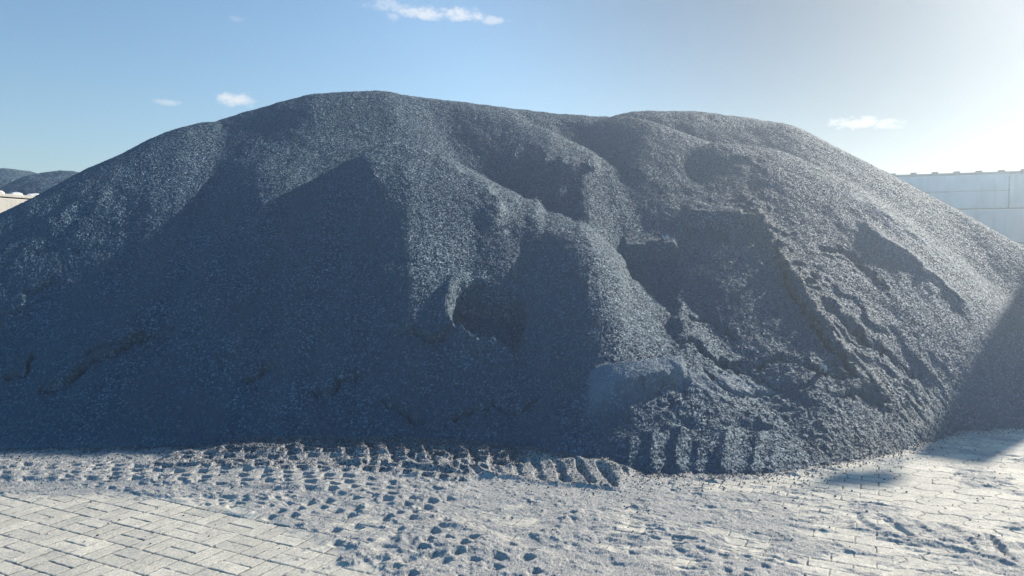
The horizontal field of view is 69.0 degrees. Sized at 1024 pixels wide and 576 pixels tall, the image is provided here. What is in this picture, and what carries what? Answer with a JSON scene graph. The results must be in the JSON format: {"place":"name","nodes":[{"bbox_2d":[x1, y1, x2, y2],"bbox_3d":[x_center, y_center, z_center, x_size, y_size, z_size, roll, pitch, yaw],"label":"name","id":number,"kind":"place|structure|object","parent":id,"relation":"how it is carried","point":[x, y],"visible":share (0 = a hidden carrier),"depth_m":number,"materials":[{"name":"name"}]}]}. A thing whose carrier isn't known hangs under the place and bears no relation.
{"place":"outdoors","nodes":[
{"label":"outdoors","id":0,"kind":"place"},
{"bbox_2d":[0,427,1023,575],"bbox_3d":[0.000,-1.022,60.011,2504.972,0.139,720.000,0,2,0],"label":"ground","id":1,"kind":"structure","parent":0,"point":[915,530],"depth_m":4.61,"materials":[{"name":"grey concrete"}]},
{"bbox_2d":[0,193,34,212],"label":"wall","id":2,"kind":"structure","parent":1,"relation":"on","point":[8,201],"depth_m":14.74,"materials":[{"name":"beige concrete"}]},
{"bbox_2d":[0,191,38,195],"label":"white sand","id":3,"kind":"structure","parent":2,"relation":"on","point":[32,194],"depth_m":14.97,"materials":[{"name":"white sand"}]},
{"bbox_2d":[0,168,37,187],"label":"gravel pile","id":4,"kind":"object","parent":1,"relation":"on","point":[7,175],"visible":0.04,"depth_m":20.57,"materials":[{"name":"grey gravel"}]},
{"bbox_2d":[0,170,78,194],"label":"gravel pile","id":5,"kind":"object","parent":1,"relation":"on","point":[39,183],"visible":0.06,"depth_m":18.55,"materials":[{"name":"grey gravel"}]},
{"bbox_2d":[0,90,1023,474],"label":"gravel pile","id":6,"kind":"object","parent":1,"relation":"on","point":[360,264],"visible":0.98,"depth_m":7.65,"materials":[{"name":"grey gravel"}]},
{"bbox_2d":[820,365,826,372],"bbox_3d":[2.798,0.718,6.677,0.063,0.078,0.050,2,21,-40],"label":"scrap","id":7,"kind":"object","parent":6,"relation":"on","point":[824,367],"visible":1,"depth_m":6.67,"materials":[{"name":"grey"}]},
{"bbox_2d":[890,169,1023,245],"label":"back wall","id":8,"kind":"structure","parent":1,"relation":"on","point":[994,201],"depth_m":17.49,"materials":[{"name":"grey concrete"}]},
{"bbox_2d":[0,0,1023,174],"label":"sky","id":9,"kind":"structure","parent":0,"point":[900,87],"materials":[{"name":"blue"}]}
]}

